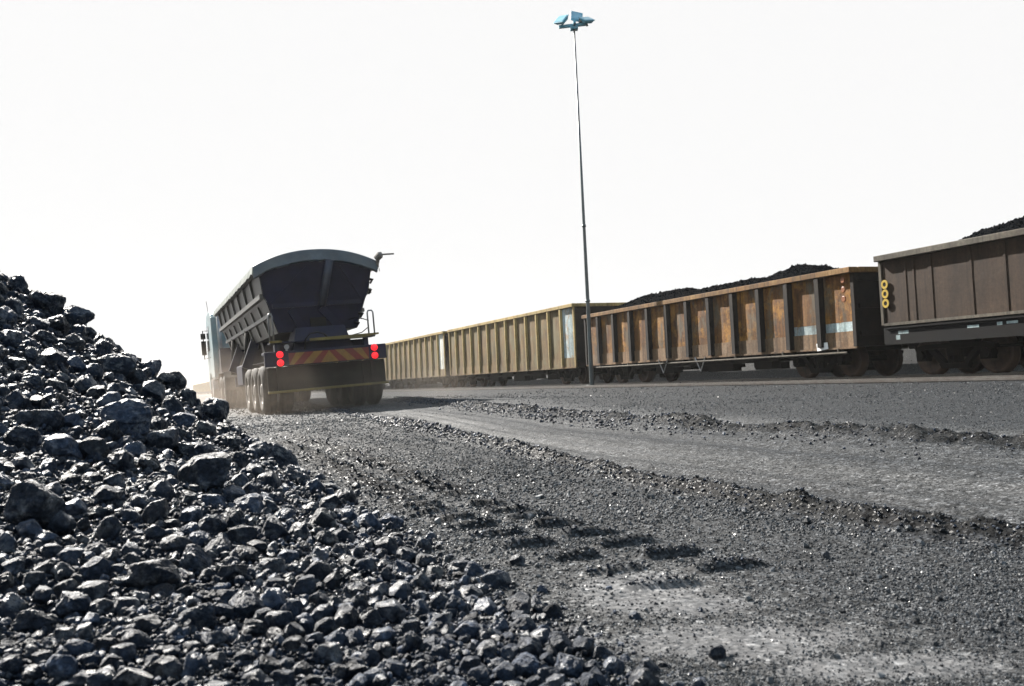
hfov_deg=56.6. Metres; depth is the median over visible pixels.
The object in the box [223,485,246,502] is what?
coal lump
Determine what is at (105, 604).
coal lump
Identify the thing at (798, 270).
coal load
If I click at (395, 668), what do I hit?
coal lump
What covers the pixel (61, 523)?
coal lump
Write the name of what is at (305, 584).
coal lump
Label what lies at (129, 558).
coal lump
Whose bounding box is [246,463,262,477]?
coal lump
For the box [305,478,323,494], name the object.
coal lump
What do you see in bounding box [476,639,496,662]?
coal lump
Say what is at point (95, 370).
coal lump
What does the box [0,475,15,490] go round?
coal lump
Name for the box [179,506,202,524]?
coal lump
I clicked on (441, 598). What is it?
coal lump
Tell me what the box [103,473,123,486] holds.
coal lump
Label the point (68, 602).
coal lump
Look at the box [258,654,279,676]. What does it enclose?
coal lump
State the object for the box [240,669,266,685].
coal lump
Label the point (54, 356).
coal lump
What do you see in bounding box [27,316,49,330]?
coal lump
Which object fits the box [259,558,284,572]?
coal lump
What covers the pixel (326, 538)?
coal lump
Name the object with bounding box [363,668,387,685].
coal lump
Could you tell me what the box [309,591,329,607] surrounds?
coal lump
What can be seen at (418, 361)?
coal wagon
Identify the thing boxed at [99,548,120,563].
coal lump
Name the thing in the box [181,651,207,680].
coal lump
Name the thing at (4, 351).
coal lump
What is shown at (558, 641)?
coal lump
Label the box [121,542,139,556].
coal lump
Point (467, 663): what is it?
coal lump
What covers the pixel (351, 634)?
coal lump
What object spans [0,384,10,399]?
coal lump
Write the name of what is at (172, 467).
coal lump
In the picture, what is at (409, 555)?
coal lump
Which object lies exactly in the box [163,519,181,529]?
coal lump
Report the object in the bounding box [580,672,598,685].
coal lump
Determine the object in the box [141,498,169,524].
coal lump
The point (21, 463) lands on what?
coal lump
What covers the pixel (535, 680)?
coal lump
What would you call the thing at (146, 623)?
coal lump
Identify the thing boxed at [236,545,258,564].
coal lump
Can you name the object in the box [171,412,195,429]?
coal lump
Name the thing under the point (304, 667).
coal lump
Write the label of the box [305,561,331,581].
coal lump
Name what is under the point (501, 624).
coal lump
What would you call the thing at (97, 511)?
coal lump
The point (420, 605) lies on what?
coal lump
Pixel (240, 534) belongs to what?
coal lump
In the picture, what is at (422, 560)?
coal lump
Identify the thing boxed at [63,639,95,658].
coal lump
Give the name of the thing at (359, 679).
coal lump
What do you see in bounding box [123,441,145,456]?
coal lump
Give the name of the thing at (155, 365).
coal lump
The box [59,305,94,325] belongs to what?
coal lump
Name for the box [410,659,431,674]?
coal lump
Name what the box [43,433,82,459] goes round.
coal lump
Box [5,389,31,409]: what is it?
coal lump
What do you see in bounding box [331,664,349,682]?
coal lump
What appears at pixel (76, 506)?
coal lump
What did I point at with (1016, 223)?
coal load
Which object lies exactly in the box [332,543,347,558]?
coal lump
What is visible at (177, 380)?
coal lump
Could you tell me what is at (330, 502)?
coal lump
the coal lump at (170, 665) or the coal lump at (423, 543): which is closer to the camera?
the coal lump at (170, 665)
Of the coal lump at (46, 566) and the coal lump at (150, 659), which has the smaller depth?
the coal lump at (150, 659)
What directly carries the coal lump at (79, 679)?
on the coal pile
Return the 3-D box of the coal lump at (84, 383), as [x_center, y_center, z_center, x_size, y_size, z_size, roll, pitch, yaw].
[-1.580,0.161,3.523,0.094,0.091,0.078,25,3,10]
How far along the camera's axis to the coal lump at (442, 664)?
1.39 m
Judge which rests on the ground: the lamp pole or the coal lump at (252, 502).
the lamp pole
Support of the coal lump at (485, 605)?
on the coal pile
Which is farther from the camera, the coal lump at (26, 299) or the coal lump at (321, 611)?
the coal lump at (26, 299)
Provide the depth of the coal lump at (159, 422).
3.33 m
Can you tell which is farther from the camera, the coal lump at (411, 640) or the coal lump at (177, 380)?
the coal lump at (177, 380)
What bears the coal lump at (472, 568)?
on the ground
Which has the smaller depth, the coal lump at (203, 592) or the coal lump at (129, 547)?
the coal lump at (203, 592)
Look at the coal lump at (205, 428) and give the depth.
3.67 m
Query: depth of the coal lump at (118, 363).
4.12 m
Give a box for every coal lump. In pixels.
[0,306,17,327]
[0,330,23,348]
[0,345,8,359]
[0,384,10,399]
[0,422,8,434]
[0,442,8,452]
[0,457,14,472]
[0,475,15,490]
[0,531,16,554]
[0,571,14,593]
[0,592,26,615]
[0,617,11,628]
[0,638,19,647]
[0,654,22,679]
[0,679,5,685]
[1,556,24,576]
[2,426,39,450]
[3,479,65,528]
[4,298,22,314]
[4,357,29,372]
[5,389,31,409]
[7,275,27,291]
[10,609,55,633]
[11,456,33,470]
[13,410,32,425]
[14,472,36,481]
[15,519,42,536]
[17,293,33,304]
[19,373,41,386]
[22,571,44,588]
[22,638,40,653]
[22,664,44,684]
[24,347,38,362]
[24,555,43,569]
[27,290,65,315]
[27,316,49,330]
[28,650,52,664]
[30,395,45,408]
[31,330,57,347]
[31,409,64,432]
[31,586,52,603]
[33,531,59,542]
[33,559,55,573]
[39,458,56,472]
[40,637,59,649]
[41,347,68,368]
[41,543,62,558]
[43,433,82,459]
[44,378,66,395]
[44,654,77,680]
[45,315,69,337]
[45,481,63,494]
[48,510,75,536]
[50,562,75,581]
[52,627,75,640]
[53,579,78,598]
[55,547,84,561]
[55,591,91,617]
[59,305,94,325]
[60,472,80,487]
[63,413,85,430]
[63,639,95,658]
[65,333,84,351]
[65,355,86,373]
[65,497,86,515]
[68,672,88,685]
[69,463,90,474]
[71,324,85,337]
[74,374,97,395]
[75,622,92,633]
[76,580,108,601]
[77,652,101,668]
[78,436,109,465]
[78,556,111,577]
[79,363,103,379]
[80,612,99,625]
[82,472,102,489]
[84,542,107,553]
[86,665,116,685]
[87,385,106,398]
[88,506,110,520]
[90,420,123,441]
[92,598,113,616]
[93,339,113,356]
[93,636,119,650]
[94,485,123,504]
[96,391,120,407]
[96,515,121,540]
[97,353,135,379]
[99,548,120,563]
[100,398,152,438]
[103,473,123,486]
[105,449,134,472]
[107,383,125,396]
[108,643,135,666]
[110,563,124,573]
[111,597,140,611]
[111,617,130,628]
[111,667,153,685]
[112,576,127,591]
[118,508,141,524]
[120,629,151,652]
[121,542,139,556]
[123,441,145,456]
[123,553,140,564]
[126,558,180,590]
[129,369,147,384]
[129,494,149,508]
[132,590,149,605]
[132,614,162,636]
[135,479,153,491]
[136,453,159,471]
[139,359,161,377]
[139,380,164,404]
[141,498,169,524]
[143,654,159,668]
[144,524,165,540]
[145,428,178,449]
[147,655,183,679]
[149,478,173,502]
[151,416,167,429]
[151,583,173,604]
[151,605,170,618]
[157,371,186,391]
[159,461,177,476]
[159,534,192,559]
[161,395,184,419]
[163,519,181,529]
[163,645,180,658]
[165,625,188,645]
[167,426,185,436]
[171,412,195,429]
[173,443,196,458]
[176,585,196,597]
[176,602,216,629]
[177,388,196,407]
[177,452,231,491]
[178,544,212,576]
[178,568,188,586]
[179,490,197,503]
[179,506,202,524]
[181,522,199,535]
[181,641,202,657]
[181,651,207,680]
[188,530,208,548]
[192,421,216,437]
[194,442,213,454]
[198,514,227,533]
[198,568,218,583]
[198,590,211,602]
[199,631,228,649]
[200,494,225,510]
[201,397,228,421]
[204,536,230,561]
[206,651,226,672]
[215,604,233,622]
[216,422,229,435]
[216,589,235,603]
[217,564,247,586]
[221,432,240,451]
[222,507,243,530]
[222,625,237,646]
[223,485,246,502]
[227,525,257,544]
[229,451,249,468]
[229,590,264,621]
[231,473,248,487]
[231,649,254,661]
[234,493,263,517]
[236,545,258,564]
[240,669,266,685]
[242,482,260,493]
[242,619,265,636]
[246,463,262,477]
[247,539,267,553]
[249,441,271,458]
[253,607,271,623]
[256,471,281,492]
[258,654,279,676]
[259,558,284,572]
[260,587,286,610]
[261,516,289,544]
[261,577,283,591]
[263,499,277,513]
[264,611,291,629]
[266,627,289,648]
[268,442,296,466]
[268,491,283,505]
[269,668,294,685]
[274,508,293,522]
[277,549,298,563]
[280,599,302,622]
[282,635,306,656]
[283,464,308,485]
[283,622,305,637]
[284,491,298,504]
[287,521,308,543]
[287,558,311,576]
[292,574,316,596]
[293,661,312,676]
[295,613,314,634]
[301,502,320,517]
[304,632,321,649]
[304,674,323,685]
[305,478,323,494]
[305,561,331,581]
[308,507,337,529]
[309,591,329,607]
[310,642,341,665]
[311,546,328,560]
[311,604,333,622]
[313,617,335,635]
[314,530,338,547]
[319,494,342,510]
[322,483,340,491]
[323,571,343,590]
[325,630,346,646]
[327,596,343,616]
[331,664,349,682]
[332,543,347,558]
[333,528,355,543]
[334,603,358,629]
[335,488,356,506]
[336,507,356,524]
[339,555,357,566]
[343,581,367,596]
[345,628,364,647]
[345,656,366,669]
[347,594,368,608]
[348,673,367,685]
[352,557,375,577]
[355,512,382,534]
[357,609,383,628]
[360,648,379,667]
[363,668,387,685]
[369,626,396,642]
[370,582,387,597]
[373,641,393,658]
[374,536,397,555]
[374,599,406,623]
[377,658,405,679]
[379,513,403,529]
[385,580,411,603]
[393,559,412,579]
[396,546,418,564]
[399,619,420,633]
[401,631,423,653]
[409,572,431,590]
[410,598,430,620]
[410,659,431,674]
[415,553,437,568]
[416,538,432,551]
[417,625,437,637]
[423,674,443,685]
[426,565,442,579]
[428,644,449,662]
[430,592,449,609]
[431,612,451,623]
[433,581,456,596]
[437,661,453,671]
[440,624,455,639]
[445,594,468,615]
[447,560,468,571]
[453,620,480,641]
[459,584,483,597]
[459,655,480,674]
[463,561,484,576]
[467,665,490,685]
[473,597,497,616]
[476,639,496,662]
[478,628,495,641]
[479,569,510,588]
[487,618,508,632]
[492,661,515,681]
[498,643,518,662]
[506,592,530,614]
[509,614,537,632]
[511,652,539,674]
[518,637,543,659]
[523,674,545,685]
[530,628,549,647]
[538,667,559,680]
[539,652,552,663]
[543,602,563,618]
[548,631,572,652]
[555,653,582,677]
[572,637,594,654]
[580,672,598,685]
[583,659,599,672]
[592,644,612,660]
[603,656,624,672]
[628,666,660,685]
[639,657,659,671]
[708,645,725,659]
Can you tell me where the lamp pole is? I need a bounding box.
[553,11,594,384]
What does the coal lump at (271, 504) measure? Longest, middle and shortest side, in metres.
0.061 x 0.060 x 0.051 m
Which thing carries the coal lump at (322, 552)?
on the coal pile
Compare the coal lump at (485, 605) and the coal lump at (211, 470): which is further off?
the coal lump at (211, 470)
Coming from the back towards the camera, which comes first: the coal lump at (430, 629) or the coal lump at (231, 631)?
the coal lump at (430, 629)
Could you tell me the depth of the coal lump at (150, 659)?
1.38 m
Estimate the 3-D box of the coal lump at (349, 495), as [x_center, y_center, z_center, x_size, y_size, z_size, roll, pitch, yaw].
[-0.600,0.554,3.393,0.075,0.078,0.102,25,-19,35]
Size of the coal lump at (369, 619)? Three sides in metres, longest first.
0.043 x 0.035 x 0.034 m
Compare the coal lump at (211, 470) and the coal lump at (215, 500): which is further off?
the coal lump at (211, 470)
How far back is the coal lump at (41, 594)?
1.60 m
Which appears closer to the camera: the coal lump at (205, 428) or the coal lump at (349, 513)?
the coal lump at (349, 513)
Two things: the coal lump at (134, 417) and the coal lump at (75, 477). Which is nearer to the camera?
the coal lump at (75, 477)
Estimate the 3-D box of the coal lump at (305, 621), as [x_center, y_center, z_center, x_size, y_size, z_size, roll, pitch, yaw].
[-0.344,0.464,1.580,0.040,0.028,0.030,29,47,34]
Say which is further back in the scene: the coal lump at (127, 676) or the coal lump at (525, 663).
the coal lump at (525, 663)
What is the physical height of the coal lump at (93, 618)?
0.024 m
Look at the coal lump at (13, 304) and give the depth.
4.24 m
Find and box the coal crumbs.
[244,396,1023,586]
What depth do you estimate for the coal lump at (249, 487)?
2.70 m
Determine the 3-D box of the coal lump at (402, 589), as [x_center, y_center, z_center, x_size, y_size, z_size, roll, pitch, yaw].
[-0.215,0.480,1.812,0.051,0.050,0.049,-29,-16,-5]
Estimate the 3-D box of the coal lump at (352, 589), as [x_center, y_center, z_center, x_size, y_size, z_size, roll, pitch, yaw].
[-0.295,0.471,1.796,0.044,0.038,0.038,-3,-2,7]
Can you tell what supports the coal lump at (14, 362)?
on the coal pile
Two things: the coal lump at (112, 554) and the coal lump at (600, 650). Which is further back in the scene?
the coal lump at (112, 554)
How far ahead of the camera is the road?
5.62 m
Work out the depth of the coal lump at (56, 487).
2.21 m
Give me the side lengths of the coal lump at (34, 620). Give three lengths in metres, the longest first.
0.066 x 0.042 x 0.042 m
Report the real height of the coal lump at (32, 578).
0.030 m
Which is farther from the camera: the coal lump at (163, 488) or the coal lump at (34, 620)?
the coal lump at (163, 488)
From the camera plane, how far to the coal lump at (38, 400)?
3.00 m
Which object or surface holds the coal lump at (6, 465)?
on the coal pile
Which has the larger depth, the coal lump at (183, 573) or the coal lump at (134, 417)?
the coal lump at (134, 417)
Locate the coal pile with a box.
[0,272,764,685]
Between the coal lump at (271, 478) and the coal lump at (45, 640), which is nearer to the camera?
the coal lump at (45, 640)
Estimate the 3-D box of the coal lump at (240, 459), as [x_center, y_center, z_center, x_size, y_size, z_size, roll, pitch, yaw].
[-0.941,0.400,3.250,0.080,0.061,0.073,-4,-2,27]
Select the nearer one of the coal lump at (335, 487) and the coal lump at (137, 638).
the coal lump at (137, 638)
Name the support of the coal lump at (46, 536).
on the coal pile
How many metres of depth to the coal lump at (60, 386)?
3.29 m
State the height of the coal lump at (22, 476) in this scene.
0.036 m
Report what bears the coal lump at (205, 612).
on the coal pile
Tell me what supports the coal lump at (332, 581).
on the coal pile
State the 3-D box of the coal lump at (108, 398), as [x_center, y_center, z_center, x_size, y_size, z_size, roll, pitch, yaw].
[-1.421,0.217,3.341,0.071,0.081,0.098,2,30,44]
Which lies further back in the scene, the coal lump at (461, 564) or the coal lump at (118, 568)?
the coal lump at (461, 564)
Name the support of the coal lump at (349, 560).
on the coal pile
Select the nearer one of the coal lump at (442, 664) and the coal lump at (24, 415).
the coal lump at (442, 664)
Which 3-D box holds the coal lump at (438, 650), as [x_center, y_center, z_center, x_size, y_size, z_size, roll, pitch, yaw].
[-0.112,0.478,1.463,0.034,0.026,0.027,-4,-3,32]
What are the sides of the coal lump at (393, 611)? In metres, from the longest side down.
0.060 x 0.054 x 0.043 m
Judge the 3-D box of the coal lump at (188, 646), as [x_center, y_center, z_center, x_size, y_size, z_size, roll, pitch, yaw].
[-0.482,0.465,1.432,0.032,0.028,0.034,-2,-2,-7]
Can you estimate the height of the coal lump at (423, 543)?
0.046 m
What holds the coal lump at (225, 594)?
on the coal pile
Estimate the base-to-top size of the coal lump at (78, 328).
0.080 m
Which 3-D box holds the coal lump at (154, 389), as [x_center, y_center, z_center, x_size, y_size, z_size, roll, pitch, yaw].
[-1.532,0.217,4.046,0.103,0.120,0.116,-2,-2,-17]
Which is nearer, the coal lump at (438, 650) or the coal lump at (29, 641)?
the coal lump at (29, 641)
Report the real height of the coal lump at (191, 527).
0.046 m
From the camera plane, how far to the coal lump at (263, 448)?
3.93 m
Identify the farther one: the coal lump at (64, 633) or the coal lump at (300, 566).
the coal lump at (300, 566)
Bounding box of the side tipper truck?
[200,249,393,413]
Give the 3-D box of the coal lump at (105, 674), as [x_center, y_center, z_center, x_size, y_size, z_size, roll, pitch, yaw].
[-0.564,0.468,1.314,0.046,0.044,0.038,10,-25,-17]
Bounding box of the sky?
[0,0,1023,389]
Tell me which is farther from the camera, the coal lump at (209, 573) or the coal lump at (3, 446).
the coal lump at (3, 446)
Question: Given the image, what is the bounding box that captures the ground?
[206,347,1023,685]
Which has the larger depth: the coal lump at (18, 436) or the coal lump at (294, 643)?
the coal lump at (18, 436)
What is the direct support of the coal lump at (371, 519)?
on the coal pile
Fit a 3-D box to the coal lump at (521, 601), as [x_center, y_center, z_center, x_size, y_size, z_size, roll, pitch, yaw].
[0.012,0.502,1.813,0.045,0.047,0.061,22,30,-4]
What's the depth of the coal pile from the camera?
1.88 m
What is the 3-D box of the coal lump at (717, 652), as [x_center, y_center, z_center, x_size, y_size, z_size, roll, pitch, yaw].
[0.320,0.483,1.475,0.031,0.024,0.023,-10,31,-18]
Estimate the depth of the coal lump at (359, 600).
1.71 m
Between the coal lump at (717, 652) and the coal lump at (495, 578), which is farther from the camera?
the coal lump at (495, 578)
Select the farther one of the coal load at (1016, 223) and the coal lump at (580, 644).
the coal load at (1016, 223)
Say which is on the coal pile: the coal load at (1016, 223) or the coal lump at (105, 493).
the coal lump at (105, 493)
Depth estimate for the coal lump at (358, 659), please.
1.39 m
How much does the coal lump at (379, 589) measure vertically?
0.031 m
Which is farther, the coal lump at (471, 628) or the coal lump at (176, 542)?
the coal lump at (176, 542)
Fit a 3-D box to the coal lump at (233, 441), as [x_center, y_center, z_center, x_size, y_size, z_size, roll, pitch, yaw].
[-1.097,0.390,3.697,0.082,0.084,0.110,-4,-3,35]
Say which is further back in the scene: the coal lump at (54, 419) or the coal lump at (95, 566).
the coal lump at (54, 419)
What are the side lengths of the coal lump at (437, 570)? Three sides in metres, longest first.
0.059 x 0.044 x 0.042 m
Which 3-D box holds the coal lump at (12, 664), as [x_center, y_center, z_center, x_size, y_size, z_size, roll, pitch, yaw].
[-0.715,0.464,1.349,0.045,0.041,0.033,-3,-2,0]
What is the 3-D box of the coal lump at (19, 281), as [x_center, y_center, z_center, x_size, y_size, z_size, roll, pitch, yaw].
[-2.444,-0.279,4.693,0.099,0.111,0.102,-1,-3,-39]
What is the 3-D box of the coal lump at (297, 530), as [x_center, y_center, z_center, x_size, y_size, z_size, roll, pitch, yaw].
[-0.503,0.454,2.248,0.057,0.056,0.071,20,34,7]
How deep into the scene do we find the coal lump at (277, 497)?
2.71 m
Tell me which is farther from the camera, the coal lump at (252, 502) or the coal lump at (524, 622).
the coal lump at (252, 502)
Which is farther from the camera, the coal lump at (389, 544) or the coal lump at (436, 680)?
the coal lump at (389, 544)
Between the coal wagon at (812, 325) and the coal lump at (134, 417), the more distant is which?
the coal wagon at (812, 325)
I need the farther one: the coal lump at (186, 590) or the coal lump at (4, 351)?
the coal lump at (4, 351)
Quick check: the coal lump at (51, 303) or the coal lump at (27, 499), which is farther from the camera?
the coal lump at (51, 303)
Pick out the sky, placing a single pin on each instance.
(154, 153)
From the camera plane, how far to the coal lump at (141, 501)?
2.23 m
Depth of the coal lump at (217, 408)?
4.58 m
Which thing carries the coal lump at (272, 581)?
on the coal pile
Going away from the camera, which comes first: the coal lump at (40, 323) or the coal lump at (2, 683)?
the coal lump at (2, 683)
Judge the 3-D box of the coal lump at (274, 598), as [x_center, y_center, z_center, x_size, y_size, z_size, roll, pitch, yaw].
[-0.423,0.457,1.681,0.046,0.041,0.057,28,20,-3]
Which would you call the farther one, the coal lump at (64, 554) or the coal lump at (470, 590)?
the coal lump at (470, 590)
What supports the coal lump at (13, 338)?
on the coal pile
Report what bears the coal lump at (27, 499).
on the coal pile
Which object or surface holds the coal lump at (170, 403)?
on the coal pile
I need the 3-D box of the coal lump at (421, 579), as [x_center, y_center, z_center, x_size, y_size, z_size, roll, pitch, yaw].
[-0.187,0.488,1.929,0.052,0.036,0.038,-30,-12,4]
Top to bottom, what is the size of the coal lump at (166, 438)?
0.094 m
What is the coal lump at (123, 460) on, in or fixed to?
on the coal pile
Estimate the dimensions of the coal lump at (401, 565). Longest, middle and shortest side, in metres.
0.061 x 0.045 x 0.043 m
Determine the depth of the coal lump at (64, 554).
1.81 m
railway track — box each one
[196,371,1023,394]
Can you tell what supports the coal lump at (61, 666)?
on the coal pile
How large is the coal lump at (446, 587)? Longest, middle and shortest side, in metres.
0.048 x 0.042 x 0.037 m
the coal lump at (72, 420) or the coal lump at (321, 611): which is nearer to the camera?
the coal lump at (321, 611)
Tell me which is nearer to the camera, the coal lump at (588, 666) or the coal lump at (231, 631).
the coal lump at (588, 666)
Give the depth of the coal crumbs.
5.08 m
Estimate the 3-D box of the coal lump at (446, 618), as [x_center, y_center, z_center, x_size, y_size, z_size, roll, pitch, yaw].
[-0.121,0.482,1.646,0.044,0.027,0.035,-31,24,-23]
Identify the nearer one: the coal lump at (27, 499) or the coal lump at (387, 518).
the coal lump at (27, 499)
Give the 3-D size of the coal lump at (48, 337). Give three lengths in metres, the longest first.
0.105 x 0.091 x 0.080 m
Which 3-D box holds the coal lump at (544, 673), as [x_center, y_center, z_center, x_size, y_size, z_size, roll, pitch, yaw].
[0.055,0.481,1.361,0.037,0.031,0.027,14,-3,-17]
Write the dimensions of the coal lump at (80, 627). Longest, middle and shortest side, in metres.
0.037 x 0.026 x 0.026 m
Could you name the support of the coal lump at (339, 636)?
on the coal pile
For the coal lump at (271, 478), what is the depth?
2.92 m
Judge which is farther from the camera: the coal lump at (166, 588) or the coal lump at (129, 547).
the coal lump at (129, 547)
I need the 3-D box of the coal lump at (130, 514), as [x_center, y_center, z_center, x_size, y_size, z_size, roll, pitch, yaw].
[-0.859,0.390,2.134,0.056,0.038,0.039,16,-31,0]
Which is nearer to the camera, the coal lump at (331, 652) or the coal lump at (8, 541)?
the coal lump at (331, 652)
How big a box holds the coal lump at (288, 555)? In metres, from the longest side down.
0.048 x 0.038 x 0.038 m
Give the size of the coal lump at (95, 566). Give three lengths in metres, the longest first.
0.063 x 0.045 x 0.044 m
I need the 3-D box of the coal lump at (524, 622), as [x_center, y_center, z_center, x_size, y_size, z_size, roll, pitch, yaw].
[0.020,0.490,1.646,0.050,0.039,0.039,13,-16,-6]
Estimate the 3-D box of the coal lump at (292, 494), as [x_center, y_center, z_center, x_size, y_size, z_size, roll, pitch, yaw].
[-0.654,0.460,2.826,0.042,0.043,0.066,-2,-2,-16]
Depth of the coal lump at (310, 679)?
1.32 m
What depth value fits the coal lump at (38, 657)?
1.38 m
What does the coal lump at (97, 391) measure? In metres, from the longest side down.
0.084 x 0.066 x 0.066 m
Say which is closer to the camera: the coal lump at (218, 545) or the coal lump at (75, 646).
the coal lump at (75, 646)
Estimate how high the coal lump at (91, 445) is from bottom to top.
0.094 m
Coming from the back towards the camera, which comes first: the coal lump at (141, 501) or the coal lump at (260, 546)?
the coal lump at (141, 501)
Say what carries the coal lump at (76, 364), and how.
on the coal pile
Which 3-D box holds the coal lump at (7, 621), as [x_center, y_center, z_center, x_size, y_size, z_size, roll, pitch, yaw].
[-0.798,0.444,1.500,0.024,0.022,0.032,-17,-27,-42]
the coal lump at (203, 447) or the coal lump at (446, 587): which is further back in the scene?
the coal lump at (203, 447)
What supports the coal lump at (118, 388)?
on the coal pile
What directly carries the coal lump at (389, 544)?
on the coal pile
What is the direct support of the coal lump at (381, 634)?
on the coal pile
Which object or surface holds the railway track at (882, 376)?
on the ground
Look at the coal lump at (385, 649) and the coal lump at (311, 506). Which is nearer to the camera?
the coal lump at (385, 649)
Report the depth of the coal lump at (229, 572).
1.78 m
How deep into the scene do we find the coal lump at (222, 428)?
3.98 m
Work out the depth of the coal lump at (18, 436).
2.56 m
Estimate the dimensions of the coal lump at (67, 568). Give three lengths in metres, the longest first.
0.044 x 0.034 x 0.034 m
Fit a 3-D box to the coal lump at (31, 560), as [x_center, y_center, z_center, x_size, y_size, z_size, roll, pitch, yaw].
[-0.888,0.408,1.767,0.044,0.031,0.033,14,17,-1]
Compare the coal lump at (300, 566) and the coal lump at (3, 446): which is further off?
the coal lump at (3, 446)
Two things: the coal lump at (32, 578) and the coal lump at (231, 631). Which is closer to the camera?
the coal lump at (231, 631)
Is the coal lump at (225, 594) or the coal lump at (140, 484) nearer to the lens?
the coal lump at (225, 594)
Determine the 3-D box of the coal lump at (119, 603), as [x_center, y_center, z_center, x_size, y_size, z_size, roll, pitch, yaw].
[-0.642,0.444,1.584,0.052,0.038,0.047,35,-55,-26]
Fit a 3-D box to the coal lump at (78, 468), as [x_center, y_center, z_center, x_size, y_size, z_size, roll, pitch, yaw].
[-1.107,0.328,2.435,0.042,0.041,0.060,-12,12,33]
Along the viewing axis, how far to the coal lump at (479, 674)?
1.35 m
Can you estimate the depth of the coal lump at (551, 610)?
1.77 m
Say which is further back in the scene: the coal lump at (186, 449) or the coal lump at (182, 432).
the coal lump at (182, 432)
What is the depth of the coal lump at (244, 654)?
1.39 m
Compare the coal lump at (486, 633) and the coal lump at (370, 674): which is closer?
the coal lump at (370, 674)
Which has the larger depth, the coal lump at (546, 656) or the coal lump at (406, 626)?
the coal lump at (406, 626)
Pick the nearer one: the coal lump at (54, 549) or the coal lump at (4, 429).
the coal lump at (54, 549)
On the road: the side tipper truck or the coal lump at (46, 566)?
the side tipper truck
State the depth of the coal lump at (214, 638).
1.45 m
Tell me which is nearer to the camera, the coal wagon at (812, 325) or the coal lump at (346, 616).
the coal lump at (346, 616)
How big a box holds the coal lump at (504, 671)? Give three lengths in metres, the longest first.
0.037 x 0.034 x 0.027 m
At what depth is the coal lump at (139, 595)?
1.63 m
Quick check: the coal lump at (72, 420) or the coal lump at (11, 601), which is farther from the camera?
the coal lump at (72, 420)
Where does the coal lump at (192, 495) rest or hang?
on the coal pile
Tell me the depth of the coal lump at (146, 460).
2.66 m
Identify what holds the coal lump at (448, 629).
on the coal pile
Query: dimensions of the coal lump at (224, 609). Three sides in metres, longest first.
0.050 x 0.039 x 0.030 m
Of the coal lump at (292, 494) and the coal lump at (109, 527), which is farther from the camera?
the coal lump at (292, 494)
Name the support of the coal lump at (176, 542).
on the coal pile
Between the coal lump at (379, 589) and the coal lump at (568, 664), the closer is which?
the coal lump at (568, 664)
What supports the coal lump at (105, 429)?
on the coal pile
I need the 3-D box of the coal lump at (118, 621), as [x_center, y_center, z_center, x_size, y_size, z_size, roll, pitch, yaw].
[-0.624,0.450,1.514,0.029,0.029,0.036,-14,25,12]
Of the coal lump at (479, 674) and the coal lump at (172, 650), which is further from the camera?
the coal lump at (172, 650)
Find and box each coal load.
[608,263,838,310]
[960,216,1023,239]
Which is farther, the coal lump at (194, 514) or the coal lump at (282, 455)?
the coal lump at (282, 455)
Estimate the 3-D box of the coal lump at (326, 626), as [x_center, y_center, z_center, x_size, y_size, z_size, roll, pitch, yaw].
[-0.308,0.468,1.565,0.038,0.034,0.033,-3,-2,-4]
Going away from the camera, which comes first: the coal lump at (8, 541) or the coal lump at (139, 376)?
the coal lump at (8, 541)
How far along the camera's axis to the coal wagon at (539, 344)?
40.63 m
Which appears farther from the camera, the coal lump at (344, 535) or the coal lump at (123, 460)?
the coal lump at (123, 460)
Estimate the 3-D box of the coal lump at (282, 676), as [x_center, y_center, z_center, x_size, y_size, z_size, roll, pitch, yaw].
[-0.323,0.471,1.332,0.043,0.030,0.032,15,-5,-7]
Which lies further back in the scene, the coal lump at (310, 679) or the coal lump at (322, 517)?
the coal lump at (322, 517)
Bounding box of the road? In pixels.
[196,389,1023,523]
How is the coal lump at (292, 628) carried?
on the coal pile
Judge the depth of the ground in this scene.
2.27 m
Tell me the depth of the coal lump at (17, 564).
1.73 m
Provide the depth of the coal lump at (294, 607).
1.62 m
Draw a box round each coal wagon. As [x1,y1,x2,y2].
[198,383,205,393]
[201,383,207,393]
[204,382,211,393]
[378,331,466,388]
[447,302,626,386]
[581,267,912,382]
[873,228,1023,374]
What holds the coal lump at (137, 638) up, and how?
on the coal pile
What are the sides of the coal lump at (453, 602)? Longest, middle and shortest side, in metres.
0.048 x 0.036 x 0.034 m
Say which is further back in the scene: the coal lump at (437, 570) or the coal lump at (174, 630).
the coal lump at (437, 570)
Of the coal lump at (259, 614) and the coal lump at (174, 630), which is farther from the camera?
the coal lump at (259, 614)
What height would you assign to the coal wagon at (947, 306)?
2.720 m
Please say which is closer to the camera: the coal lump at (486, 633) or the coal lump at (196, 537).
the coal lump at (486, 633)
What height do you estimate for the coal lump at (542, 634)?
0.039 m
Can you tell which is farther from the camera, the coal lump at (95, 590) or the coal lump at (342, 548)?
the coal lump at (342, 548)
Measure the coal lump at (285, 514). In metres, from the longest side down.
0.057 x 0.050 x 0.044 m
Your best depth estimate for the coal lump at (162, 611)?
1.56 m
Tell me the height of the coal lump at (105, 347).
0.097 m
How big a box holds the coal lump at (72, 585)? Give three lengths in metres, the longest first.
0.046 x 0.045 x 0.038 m
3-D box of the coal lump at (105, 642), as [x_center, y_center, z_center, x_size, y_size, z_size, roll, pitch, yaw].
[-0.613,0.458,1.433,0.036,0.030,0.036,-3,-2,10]
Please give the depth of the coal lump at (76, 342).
4.17 m

